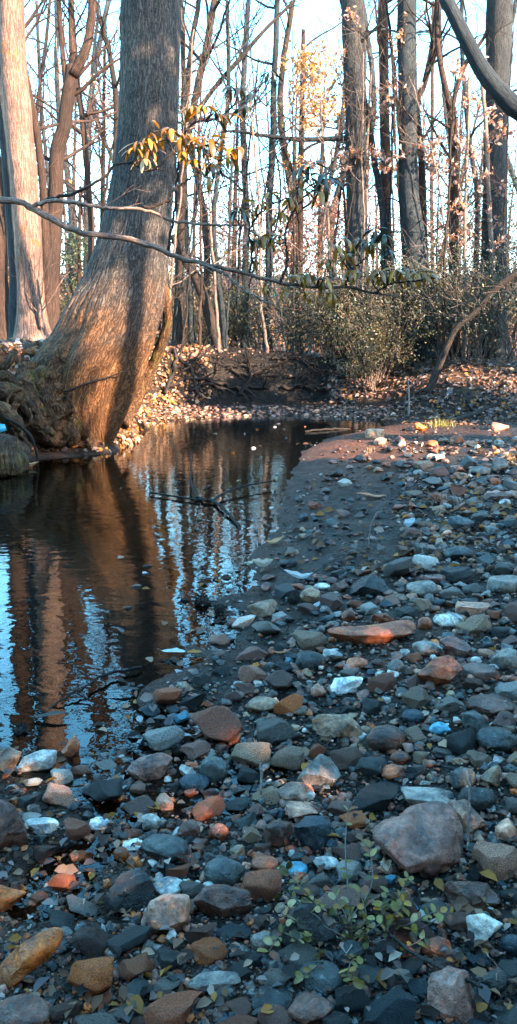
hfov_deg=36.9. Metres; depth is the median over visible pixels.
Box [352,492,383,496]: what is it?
fallen leaf
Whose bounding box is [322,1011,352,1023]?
pebble
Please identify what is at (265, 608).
stone
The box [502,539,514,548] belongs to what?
pebble
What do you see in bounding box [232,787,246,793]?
pebble
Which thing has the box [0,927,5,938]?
pebble
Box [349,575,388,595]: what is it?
stone
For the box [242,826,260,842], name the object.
pebble
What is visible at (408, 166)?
tall tree
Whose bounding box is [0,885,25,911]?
stone
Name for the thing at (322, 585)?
stone
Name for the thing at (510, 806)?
pebble
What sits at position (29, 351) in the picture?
leaf litter
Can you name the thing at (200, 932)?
pebble
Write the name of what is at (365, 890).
seedling
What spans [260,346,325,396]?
dead branch
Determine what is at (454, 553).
stone
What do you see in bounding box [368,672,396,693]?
pebble
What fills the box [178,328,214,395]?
dead branch
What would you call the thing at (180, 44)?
twiggy sapling
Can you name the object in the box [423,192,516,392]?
leaning sapling
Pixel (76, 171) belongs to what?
background tree
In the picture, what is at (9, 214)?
pale tree
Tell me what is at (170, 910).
stone
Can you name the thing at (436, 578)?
stone
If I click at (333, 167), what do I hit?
background tree
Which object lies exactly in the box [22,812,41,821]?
pebble
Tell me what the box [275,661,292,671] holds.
pebble
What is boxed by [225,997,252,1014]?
pebble
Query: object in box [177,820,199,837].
stone
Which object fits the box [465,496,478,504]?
pebble
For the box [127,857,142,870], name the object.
stone
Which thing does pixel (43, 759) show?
stone
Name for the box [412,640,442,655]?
stone
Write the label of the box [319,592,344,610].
pebble
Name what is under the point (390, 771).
stone
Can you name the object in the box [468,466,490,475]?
stone
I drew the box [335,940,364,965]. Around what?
stone
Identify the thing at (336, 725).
stone
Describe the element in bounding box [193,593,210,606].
seed ball
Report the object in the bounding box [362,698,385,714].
pebble
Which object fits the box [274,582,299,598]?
pebble
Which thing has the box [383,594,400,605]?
pebble
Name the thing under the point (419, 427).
stone
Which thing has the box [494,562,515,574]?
pebble
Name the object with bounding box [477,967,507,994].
stone
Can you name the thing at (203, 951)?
pebble
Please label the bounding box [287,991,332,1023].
stone
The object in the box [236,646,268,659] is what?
pebble
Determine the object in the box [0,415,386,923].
water
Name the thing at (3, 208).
slim tree
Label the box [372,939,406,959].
pebble
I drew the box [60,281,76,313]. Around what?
evergreen shrub
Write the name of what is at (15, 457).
stone
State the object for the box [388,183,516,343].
evergreen shrub
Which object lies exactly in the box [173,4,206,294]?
background tree
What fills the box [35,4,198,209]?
twiggy sapling
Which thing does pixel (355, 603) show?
pebble
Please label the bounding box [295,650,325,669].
stone
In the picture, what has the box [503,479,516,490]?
pebble
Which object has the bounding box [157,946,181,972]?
pebble
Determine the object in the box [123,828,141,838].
pebble
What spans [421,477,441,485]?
pebble
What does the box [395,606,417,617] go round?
pebble
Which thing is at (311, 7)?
sky
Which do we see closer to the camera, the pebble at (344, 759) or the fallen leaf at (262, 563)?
the pebble at (344, 759)
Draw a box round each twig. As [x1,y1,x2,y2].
[47,666,142,709]
[149,452,272,531]
[259,763,263,793]
[304,427,349,431]
[389,934,482,988]
[408,379,409,414]
[466,775,471,850]
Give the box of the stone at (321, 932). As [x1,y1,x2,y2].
[278,902,333,946]
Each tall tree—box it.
[210,0,405,362]
[370,0,445,356]
[397,0,440,360]
[469,0,512,357]
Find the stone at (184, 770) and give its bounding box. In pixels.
[179,764,195,775]
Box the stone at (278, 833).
[264,819,292,846]
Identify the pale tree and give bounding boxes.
[0,0,83,340]
[0,67,16,339]
[0,204,8,339]
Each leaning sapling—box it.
[171,191,223,348]
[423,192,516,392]
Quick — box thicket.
[8,78,516,352]
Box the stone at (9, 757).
[0,747,20,778]
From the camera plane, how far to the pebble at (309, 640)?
3.07 m
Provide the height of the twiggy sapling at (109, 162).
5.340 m
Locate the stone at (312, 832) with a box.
[294,815,334,849]
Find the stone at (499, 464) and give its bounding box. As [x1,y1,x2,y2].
[491,457,507,471]
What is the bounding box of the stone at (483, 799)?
[458,787,496,812]
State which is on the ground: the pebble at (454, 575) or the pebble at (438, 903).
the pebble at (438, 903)
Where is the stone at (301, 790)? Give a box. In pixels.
[279,782,313,801]
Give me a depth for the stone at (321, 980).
1.41 m
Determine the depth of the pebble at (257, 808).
2.03 m
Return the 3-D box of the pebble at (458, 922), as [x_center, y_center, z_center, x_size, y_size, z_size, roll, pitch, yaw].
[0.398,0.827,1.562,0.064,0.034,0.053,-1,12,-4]
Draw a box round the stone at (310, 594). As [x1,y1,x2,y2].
[300,586,319,601]
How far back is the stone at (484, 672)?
2.69 m
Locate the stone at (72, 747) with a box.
[59,735,79,756]
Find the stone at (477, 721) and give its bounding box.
[462,710,488,732]
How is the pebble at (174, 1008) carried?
on the gravel at (310, 710)
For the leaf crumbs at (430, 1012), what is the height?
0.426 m
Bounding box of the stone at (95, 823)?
[89,817,110,830]
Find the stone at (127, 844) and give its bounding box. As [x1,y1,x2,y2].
[122,838,141,849]
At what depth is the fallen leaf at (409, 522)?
4.88 m
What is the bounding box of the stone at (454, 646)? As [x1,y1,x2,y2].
[440,635,475,657]
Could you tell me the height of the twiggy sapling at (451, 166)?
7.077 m
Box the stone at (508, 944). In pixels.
[500,934,516,956]
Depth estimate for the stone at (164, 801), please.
2.07 m
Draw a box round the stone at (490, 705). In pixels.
[467,694,516,716]
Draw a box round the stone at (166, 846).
[141,833,188,862]
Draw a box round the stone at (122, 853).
[113,846,129,860]
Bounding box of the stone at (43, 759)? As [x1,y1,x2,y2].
[17,749,56,771]
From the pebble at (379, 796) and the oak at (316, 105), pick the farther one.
the oak at (316, 105)
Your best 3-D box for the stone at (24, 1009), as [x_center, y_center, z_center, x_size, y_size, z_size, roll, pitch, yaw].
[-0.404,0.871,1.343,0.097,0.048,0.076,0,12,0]
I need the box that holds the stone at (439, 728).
[429,722,450,734]
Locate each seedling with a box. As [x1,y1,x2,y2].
[257,861,335,983]
[324,798,386,989]
[372,871,452,950]
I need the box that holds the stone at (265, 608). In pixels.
[247,599,276,616]
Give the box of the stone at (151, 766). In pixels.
[127,752,172,780]
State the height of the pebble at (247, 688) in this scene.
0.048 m
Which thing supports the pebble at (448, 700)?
on the ground
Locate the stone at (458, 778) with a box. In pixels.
[450,767,476,790]
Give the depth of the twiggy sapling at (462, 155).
17.79 m
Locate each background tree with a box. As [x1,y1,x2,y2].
[25,0,78,306]
[27,0,119,142]
[27,1,99,303]
[35,0,274,221]
[36,0,110,276]
[71,0,119,212]
[117,0,211,345]
[171,0,264,347]
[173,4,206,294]
[184,0,250,346]
[186,0,372,349]
[188,0,340,348]
[217,0,312,350]
[297,3,379,223]
[306,0,478,359]
[312,0,516,357]
[327,0,443,313]
[327,3,433,280]
[366,0,516,353]
[422,0,468,285]
[432,5,483,289]
[443,0,516,180]
[464,0,516,190]
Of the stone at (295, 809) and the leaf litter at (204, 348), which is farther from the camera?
the leaf litter at (204, 348)
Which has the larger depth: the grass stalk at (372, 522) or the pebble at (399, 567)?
the grass stalk at (372, 522)
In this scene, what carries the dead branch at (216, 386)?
on the ground
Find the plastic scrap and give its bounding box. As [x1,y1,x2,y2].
[0,424,5,432]
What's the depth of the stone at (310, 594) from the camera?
3.69 m
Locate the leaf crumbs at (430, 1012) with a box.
[0,570,516,1023]
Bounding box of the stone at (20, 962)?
[0,927,62,988]
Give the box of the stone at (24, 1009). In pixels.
[0,994,52,1023]
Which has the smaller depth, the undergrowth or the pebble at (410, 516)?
the pebble at (410, 516)
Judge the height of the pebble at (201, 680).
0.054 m
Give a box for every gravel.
[0,434,516,1023]
[135,404,398,421]
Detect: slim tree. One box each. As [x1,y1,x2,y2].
[0,0,230,263]
[0,97,77,276]
[25,0,206,330]
[77,0,305,345]
[78,0,120,164]
[93,0,299,344]
[363,0,489,248]
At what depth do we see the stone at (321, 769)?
2.15 m
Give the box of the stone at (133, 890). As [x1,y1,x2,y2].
[103,870,154,914]
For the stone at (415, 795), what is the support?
on the gravel at (310, 710)
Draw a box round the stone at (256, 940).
[250,931,273,950]
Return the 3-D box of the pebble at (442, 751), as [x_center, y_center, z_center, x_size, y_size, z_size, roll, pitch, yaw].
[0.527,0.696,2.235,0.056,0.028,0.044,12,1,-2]
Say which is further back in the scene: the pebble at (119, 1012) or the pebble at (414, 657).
the pebble at (414, 657)
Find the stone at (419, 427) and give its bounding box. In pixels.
[414,423,427,430]
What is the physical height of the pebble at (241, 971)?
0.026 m
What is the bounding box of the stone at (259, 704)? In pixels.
[247,696,276,712]
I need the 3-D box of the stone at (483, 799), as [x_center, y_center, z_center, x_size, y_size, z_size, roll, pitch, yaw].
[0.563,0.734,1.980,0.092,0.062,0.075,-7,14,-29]
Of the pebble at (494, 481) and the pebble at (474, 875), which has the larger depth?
the pebble at (494, 481)
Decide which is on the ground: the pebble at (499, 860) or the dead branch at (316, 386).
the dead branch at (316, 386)
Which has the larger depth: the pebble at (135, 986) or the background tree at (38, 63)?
the background tree at (38, 63)
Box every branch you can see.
[0,71,457,344]
[163,322,200,393]
[163,367,245,393]
[171,352,260,373]
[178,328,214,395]
[188,378,247,402]
[202,346,261,367]
[204,335,244,390]
[214,370,285,403]
[226,348,301,391]
[233,334,270,393]
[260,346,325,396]
[271,338,341,374]
[281,348,330,390]
[299,342,362,378]
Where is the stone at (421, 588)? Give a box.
[406,580,438,596]
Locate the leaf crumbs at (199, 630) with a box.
[117,423,311,685]
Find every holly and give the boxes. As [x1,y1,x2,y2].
[34,53,110,295]
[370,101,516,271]
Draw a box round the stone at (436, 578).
[424,574,445,584]
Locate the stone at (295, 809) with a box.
[285,801,318,819]
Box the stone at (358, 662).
[346,657,368,668]
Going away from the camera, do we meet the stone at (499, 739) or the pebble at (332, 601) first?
the stone at (499, 739)
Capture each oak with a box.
[28,5,119,225]
[170,12,290,345]
[225,1,428,352]
[248,0,396,351]
[346,13,516,261]
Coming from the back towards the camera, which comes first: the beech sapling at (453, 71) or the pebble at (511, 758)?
the beech sapling at (453, 71)
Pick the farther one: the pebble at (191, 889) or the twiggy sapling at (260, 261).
the twiggy sapling at (260, 261)
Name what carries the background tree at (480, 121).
on the ground
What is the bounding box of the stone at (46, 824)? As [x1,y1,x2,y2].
[24,817,58,833]
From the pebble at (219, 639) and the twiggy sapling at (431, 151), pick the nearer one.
the pebble at (219, 639)
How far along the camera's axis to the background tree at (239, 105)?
20.56 m
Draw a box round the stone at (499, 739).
[476,726,516,752]
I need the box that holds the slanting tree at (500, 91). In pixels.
[439,0,516,120]
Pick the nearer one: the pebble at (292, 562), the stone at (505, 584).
the stone at (505, 584)
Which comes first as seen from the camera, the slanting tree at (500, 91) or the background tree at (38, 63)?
the slanting tree at (500, 91)
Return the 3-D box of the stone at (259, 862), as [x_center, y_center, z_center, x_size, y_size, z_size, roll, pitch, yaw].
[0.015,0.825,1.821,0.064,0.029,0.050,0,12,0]
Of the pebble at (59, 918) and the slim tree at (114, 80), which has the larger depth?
the slim tree at (114, 80)
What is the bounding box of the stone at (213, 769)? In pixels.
[200,756,227,782]
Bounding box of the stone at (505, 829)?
[495,818,516,840]
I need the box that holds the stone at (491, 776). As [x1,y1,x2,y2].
[480,765,501,786]
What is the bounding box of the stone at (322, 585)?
[314,583,329,588]
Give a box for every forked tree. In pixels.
[24,0,120,326]
[399,0,515,358]
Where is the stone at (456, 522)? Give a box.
[447,516,474,529]
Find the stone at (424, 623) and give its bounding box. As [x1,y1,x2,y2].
[417,617,431,629]
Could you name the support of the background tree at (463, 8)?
on the ground
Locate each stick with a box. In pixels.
[429,471,471,499]
[440,397,500,423]
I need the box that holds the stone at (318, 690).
[311,683,325,697]
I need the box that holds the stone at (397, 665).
[387,659,404,674]
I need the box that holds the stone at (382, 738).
[367,725,405,751]
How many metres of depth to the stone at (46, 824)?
1.95 m
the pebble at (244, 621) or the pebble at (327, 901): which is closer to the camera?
the pebble at (327, 901)
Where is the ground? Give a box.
[0,274,516,1023]
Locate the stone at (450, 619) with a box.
[433,612,463,626]
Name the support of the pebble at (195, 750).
on the ground
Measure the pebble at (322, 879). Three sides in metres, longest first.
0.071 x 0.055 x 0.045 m
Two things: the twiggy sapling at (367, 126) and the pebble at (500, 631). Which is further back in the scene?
the twiggy sapling at (367, 126)
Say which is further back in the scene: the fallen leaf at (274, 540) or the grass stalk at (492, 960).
the fallen leaf at (274, 540)
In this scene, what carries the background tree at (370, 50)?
on the ground
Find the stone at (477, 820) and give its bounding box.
[448,799,487,833]
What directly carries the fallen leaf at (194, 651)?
on the water
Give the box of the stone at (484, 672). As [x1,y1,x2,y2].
[460,662,499,681]
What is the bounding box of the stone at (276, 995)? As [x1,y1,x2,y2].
[251,984,293,1009]
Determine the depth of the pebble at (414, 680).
2.66 m
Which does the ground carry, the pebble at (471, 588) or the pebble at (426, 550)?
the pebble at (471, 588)
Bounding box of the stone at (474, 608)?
[455,601,489,616]
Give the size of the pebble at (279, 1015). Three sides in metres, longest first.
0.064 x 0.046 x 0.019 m
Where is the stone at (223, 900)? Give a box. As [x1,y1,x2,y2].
[193,884,251,917]
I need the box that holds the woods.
[8,8,516,299]
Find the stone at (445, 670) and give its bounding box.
[418,655,463,684]
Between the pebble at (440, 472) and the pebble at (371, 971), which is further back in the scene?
the pebble at (440, 472)
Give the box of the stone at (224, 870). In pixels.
[204,856,245,885]
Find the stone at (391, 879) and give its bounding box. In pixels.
[385,874,397,884]
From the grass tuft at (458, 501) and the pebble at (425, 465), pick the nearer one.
the grass tuft at (458, 501)
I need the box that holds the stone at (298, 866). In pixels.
[284,861,307,873]
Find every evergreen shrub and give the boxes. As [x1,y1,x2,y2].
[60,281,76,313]
[157,279,228,344]
[195,261,311,348]
[195,277,279,347]
[243,253,348,353]
[270,220,400,357]
[286,272,377,355]
[297,232,455,380]
[300,225,460,351]
[312,289,439,392]
[356,232,511,361]
[368,240,478,345]
[369,234,516,360]
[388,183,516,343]
[407,221,516,362]
[433,222,516,361]
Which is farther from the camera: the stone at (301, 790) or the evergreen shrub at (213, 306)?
the evergreen shrub at (213, 306)
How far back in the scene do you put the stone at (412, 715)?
2.43 m
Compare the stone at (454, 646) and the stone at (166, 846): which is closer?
the stone at (166, 846)
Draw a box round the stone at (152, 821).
[142,813,160,829]
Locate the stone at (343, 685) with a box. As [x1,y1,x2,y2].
[330,676,362,694]
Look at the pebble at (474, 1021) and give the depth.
1.31 m
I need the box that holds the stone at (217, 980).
[187,971,240,991]
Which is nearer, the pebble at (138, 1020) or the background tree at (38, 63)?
the pebble at (138, 1020)
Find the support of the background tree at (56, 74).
on the ground
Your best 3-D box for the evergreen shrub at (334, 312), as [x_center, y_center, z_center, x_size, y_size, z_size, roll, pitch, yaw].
[1.902,-4.709,16.735,3.293,2.717,2.982,0,12,0]
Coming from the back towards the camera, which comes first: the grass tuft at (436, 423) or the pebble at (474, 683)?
the grass tuft at (436, 423)
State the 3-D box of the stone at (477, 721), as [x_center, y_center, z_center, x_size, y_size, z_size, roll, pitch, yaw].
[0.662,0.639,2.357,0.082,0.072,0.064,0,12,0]
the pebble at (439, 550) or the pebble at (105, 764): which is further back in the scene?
the pebble at (439, 550)
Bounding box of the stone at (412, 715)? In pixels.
[401,709,425,723]
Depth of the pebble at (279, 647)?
3.07 m
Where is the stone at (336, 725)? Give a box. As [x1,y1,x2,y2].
[312,714,362,739]
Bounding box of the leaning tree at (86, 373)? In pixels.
[0,0,180,461]
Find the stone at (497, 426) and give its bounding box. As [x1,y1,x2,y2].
[490,422,508,430]
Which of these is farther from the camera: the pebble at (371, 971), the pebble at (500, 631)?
the pebble at (500, 631)
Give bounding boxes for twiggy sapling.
[6,8,84,265]
[8,1,86,278]
[8,8,108,282]
[24,1,99,294]
[25,0,96,315]
[28,15,98,299]
[31,72,82,181]
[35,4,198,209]
[36,68,187,246]
[62,42,118,288]
[65,37,216,239]
[75,42,239,247]
[91,0,231,161]
[97,0,265,346]
[168,0,272,355]
[169,1,289,345]
[173,30,278,346]
[176,1,305,350]
[178,50,279,352]
[180,24,322,353]
[183,0,356,352]
[188,2,312,346]
[211,30,344,347]
[220,0,376,354]
[226,4,371,352]
[256,26,428,354]
[264,10,389,351]
[272,53,428,310]
[291,0,439,368]
[313,0,454,366]
[324,0,452,367]
[328,0,479,262]
[330,4,516,357]
[331,24,452,356]
[352,1,513,367]
[376,40,462,254]
[376,48,483,297]
[397,25,516,294]
[421,0,516,359]
[421,51,516,269]
[427,71,516,294]
[459,43,516,283]
[475,146,516,286]
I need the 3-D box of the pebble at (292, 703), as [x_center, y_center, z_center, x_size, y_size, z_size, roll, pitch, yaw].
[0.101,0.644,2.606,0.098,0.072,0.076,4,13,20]
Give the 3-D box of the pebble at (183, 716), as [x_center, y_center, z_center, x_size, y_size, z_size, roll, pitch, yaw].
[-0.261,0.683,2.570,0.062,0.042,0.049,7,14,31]
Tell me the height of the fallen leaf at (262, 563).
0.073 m
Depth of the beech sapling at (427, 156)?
15.69 m
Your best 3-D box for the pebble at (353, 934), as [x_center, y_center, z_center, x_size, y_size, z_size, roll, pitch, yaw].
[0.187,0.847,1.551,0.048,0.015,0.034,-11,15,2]
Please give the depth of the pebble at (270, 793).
2.10 m
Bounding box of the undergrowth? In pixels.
[8,179,516,355]
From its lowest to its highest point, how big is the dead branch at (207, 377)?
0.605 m
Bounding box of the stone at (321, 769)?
[297,754,340,787]
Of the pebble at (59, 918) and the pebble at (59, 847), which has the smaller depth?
the pebble at (59, 918)
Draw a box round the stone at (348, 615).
[341,609,354,620]
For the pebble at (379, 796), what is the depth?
2.01 m
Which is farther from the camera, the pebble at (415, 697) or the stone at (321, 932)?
the pebble at (415, 697)
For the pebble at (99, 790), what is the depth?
2.11 m
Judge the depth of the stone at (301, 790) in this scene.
2.10 m
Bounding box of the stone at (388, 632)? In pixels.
[327,620,415,644]
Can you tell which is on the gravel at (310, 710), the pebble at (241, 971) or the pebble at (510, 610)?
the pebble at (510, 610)
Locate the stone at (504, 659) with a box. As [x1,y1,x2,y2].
[491,648,516,670]
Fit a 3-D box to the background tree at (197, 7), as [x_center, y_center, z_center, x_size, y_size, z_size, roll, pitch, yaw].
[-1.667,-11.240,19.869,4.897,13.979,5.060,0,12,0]
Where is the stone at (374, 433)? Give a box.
[365,429,384,438]
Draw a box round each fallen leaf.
[22,711,68,716]
[104,686,138,689]
[157,648,185,651]
[187,649,201,652]
[249,556,272,566]
[264,536,283,543]
[267,648,290,652]
[279,566,312,578]
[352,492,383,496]
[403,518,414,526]
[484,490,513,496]
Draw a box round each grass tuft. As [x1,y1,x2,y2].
[424,417,458,427]
[438,492,461,505]
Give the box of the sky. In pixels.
[0,0,516,276]
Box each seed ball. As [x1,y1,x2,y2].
[10,722,30,733]
[170,742,182,756]
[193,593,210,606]
[213,604,226,614]
[287,592,300,604]
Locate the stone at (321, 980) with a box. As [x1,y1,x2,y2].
[299,960,342,993]
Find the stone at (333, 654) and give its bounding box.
[323,649,342,659]
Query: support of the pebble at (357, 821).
on the ground
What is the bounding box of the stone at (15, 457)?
[0,433,31,476]
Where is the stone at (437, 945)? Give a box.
[422,937,451,957]
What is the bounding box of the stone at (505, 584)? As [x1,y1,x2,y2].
[487,575,516,593]
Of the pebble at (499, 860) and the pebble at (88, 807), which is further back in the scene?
the pebble at (88, 807)
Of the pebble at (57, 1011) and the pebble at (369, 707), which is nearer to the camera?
the pebble at (57, 1011)
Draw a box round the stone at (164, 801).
[156,793,173,809]
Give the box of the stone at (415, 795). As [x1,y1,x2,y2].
[401,787,455,804]
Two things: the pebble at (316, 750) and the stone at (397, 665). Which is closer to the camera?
the pebble at (316, 750)
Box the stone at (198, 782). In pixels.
[179,774,208,791]
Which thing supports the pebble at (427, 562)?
on the ground
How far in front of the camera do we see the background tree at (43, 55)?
19.14 m
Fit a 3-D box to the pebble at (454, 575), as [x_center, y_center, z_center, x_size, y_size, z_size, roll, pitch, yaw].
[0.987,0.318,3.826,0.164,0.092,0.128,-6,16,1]
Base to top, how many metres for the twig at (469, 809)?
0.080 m
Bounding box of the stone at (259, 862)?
[251,855,277,870]
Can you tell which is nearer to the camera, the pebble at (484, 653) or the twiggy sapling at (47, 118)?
the pebble at (484, 653)
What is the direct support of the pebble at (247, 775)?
on the ground
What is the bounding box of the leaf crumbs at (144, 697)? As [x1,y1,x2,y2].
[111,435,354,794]
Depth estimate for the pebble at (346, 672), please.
2.80 m
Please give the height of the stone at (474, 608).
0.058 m
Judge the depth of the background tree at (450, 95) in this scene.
33.95 m
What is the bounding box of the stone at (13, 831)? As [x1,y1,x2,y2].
[0,799,27,851]
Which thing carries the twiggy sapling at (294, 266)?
on the ground
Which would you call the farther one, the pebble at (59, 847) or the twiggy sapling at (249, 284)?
the twiggy sapling at (249, 284)
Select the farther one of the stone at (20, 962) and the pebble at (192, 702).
the pebble at (192, 702)
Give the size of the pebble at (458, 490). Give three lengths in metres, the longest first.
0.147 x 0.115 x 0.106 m
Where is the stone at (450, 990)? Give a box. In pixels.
[427,966,475,1023]
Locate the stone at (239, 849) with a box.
[230,844,245,855]
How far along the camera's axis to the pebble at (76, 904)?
1.69 m
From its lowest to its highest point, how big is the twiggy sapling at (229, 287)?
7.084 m
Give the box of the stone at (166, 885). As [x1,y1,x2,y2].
[153,876,181,894]
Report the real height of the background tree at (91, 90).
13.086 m
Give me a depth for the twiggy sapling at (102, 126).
14.74 m
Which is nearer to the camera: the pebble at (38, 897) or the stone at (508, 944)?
the stone at (508, 944)
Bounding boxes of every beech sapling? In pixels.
[296,66,345,353]
[329,6,406,221]
[378,12,446,187]
[424,84,516,357]
[443,54,496,359]
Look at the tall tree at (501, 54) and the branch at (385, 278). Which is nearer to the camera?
the branch at (385, 278)
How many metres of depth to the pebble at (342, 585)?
3.79 m
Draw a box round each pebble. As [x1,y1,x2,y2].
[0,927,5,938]
[17,794,38,808]
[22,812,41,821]
[25,777,42,785]
[28,890,47,903]
[32,845,56,863]
[42,783,75,806]
[47,909,74,930]
[49,873,75,887]
[49,999,82,1021]
[50,768,72,784]
[53,838,71,851]
[63,817,90,840]
[66,894,97,916]
[66,956,113,993]
[70,765,91,774]
[70,927,111,958]
[75,1013,116,1023]
[76,850,92,861]
[78,804,94,811]
[82,777,125,801]
[95,759,116,769]
[102,991,112,1005]
[106,925,150,953]
[111,1000,136,1021]
[114,952,154,980]
[116,748,128,754]
[123,795,155,815]
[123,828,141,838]
[126,977,152,998]
[129,783,145,793]
[131,1016,144,1023]
[139,704,159,716]
[142,726,184,750]
[143,990,201,1023]
[152,687,182,704]
[153,975,179,993]
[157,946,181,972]
[163,781,179,792]
[166,863,190,877]
[174,710,189,722]
[178,693,206,708]
[179,740,210,759]
[179,881,204,898]
[185,922,216,941]
[190,705,242,741]
[190,937,227,965]
[191,673,209,687]
[191,795,225,820]
[202,788,218,795]
[209,634,229,644]
[211,651,224,658]
[211,665,230,676]
[215,924,250,938]
[215,1014,257,1023]
[225,691,241,701]
[225,796,247,810]
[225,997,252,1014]
[230,742,270,766]
[230,960,252,979]
[232,615,255,627]
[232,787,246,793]
[232,811,256,828]
[233,682,256,694]
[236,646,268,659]
[237,766,259,782]
[238,665,266,682]
[238,951,261,965]
[240,869,281,901]
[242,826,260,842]
[247,803,263,816]
[251,621,280,633]
[251,786,279,803]
[252,907,270,913]
[253,842,270,852]
[254,914,269,928]
[256,717,297,744]
[258,1004,292,1023]
[263,968,294,986]
[264,670,293,690]
[270,745,304,770]
[272,611,287,621]
[273,693,303,714]
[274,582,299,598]
[274,643,289,650]
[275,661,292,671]
[277,942,318,968]
[286,559,297,566]
[292,630,326,650]
[294,884,319,897]
[297,603,319,613]
[307,743,326,757]
[307,871,335,887]
[308,501,321,508]
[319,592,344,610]
[319,885,370,913]
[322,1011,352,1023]
[327,800,352,814]
[328,580,349,591]
[330,569,348,577]
[330,746,362,770]
[331,842,361,860]
[335,984,371,1012]
[336,860,361,882]
[337,478,351,486]
[338,810,369,828]
[339,668,355,676]
[340,704,355,713]
[340,929,359,939]
[344,830,369,842]
[348,600,362,607]
[352,781,397,811]
[355,757,386,776]
[357,964,385,986]
[360,602,379,614]
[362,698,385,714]
[362,875,387,892]
[363,989,417,1023]
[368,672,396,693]
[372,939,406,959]
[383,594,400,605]
[384,557,411,576]
[388,892,417,914]
[389,980,403,988]
[393,918,436,945]
[394,958,422,975]
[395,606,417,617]
[396,545,410,554]
[401,673,420,688]
[401,686,431,709]
[402,461,413,465]
[403,527,422,537]
[403,978,427,999]
[404,514,414,518]
[404,725,427,743]
[405,490,423,497]
[405,653,422,662]
[405,765,425,778]
[411,543,430,553]
[412,554,439,570]
[412,598,431,611]
[413,460,433,471]
[413,751,429,764]
[417,520,432,526]
[420,900,447,915]
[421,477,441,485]
[429,466,449,477]
[430,493,445,501]
[431,747,451,755]
[432,505,445,514]
[432,548,442,555]
[432,957,454,969]
[434,454,444,460]
[434,695,466,711]
[438,587,464,597]
[439,726,477,754]
[440,566,474,583]
[443,911,467,931]
[450,484,465,496]
[453,502,464,510]
[454,472,468,480]
[456,614,491,635]
[459,455,477,468]
[462,584,481,593]
[462,678,482,688]
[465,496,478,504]
[465,750,491,767]
[466,867,481,881]
[466,954,489,967]
[469,1018,487,1023]
[470,512,488,521]
[471,552,495,567]
[472,841,516,881]
[474,486,485,493]
[476,478,489,485]
[477,532,489,539]
[478,649,494,657]
[488,610,503,619]
[489,477,500,484]
[490,626,510,637]
[492,491,509,500]
[492,710,516,726]
[493,1002,516,1023]
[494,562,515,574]
[496,680,516,700]
[497,959,516,977]
[499,519,516,529]
[500,635,516,645]
[501,888,516,901]
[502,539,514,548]
[502,797,516,814]
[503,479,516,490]
[504,601,516,622]
[506,751,516,764]
[507,772,516,788]
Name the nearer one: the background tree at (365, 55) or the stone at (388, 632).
the stone at (388, 632)
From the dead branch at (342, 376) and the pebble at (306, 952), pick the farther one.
the dead branch at (342, 376)
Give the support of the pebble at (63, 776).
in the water
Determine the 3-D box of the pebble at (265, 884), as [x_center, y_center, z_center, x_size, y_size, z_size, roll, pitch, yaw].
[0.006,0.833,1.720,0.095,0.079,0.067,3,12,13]
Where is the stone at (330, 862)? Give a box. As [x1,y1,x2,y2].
[313,856,338,869]
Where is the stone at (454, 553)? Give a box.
[444,546,473,560]
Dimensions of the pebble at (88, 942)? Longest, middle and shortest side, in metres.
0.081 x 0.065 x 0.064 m
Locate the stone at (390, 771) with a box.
[381,764,403,779]
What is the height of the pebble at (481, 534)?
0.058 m
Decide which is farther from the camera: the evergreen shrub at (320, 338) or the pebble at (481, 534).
the evergreen shrub at (320, 338)
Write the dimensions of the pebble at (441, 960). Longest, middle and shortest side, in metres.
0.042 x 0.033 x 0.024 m
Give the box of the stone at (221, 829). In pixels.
[208,823,228,840]
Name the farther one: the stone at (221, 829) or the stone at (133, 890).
the stone at (221, 829)
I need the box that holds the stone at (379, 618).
[370,613,393,623]
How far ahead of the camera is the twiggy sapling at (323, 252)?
15.99 m
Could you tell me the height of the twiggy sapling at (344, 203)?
6.633 m
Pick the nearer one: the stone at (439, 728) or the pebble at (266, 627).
the stone at (439, 728)
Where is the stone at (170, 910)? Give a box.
[141,893,190,936]
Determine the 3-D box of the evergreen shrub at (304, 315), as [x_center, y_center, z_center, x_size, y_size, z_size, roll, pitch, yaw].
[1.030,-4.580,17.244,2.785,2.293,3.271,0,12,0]
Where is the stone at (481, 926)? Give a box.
[466,914,502,943]
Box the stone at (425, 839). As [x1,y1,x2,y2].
[372,801,463,877]
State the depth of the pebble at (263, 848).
1.87 m
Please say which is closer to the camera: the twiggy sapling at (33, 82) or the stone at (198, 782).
the stone at (198, 782)
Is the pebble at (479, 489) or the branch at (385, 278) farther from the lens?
the pebble at (479, 489)
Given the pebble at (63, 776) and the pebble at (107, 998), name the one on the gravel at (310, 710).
the pebble at (107, 998)
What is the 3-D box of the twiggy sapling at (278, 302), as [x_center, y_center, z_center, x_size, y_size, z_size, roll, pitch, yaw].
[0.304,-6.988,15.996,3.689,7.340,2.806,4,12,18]
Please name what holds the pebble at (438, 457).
on the ground
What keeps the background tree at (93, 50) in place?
on the ground
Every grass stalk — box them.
[368,511,406,551]
[479,945,497,980]
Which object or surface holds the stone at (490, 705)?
on the ground
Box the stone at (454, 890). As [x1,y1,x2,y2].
[443,881,500,906]
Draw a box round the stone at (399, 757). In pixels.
[390,750,409,763]
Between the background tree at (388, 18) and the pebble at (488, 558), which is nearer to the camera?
the pebble at (488, 558)
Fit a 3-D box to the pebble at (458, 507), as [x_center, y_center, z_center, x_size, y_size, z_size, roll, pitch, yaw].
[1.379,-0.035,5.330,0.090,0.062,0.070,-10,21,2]
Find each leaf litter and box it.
[0,337,211,452]
[117,379,181,448]
[135,343,409,420]
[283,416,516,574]
[327,355,516,424]

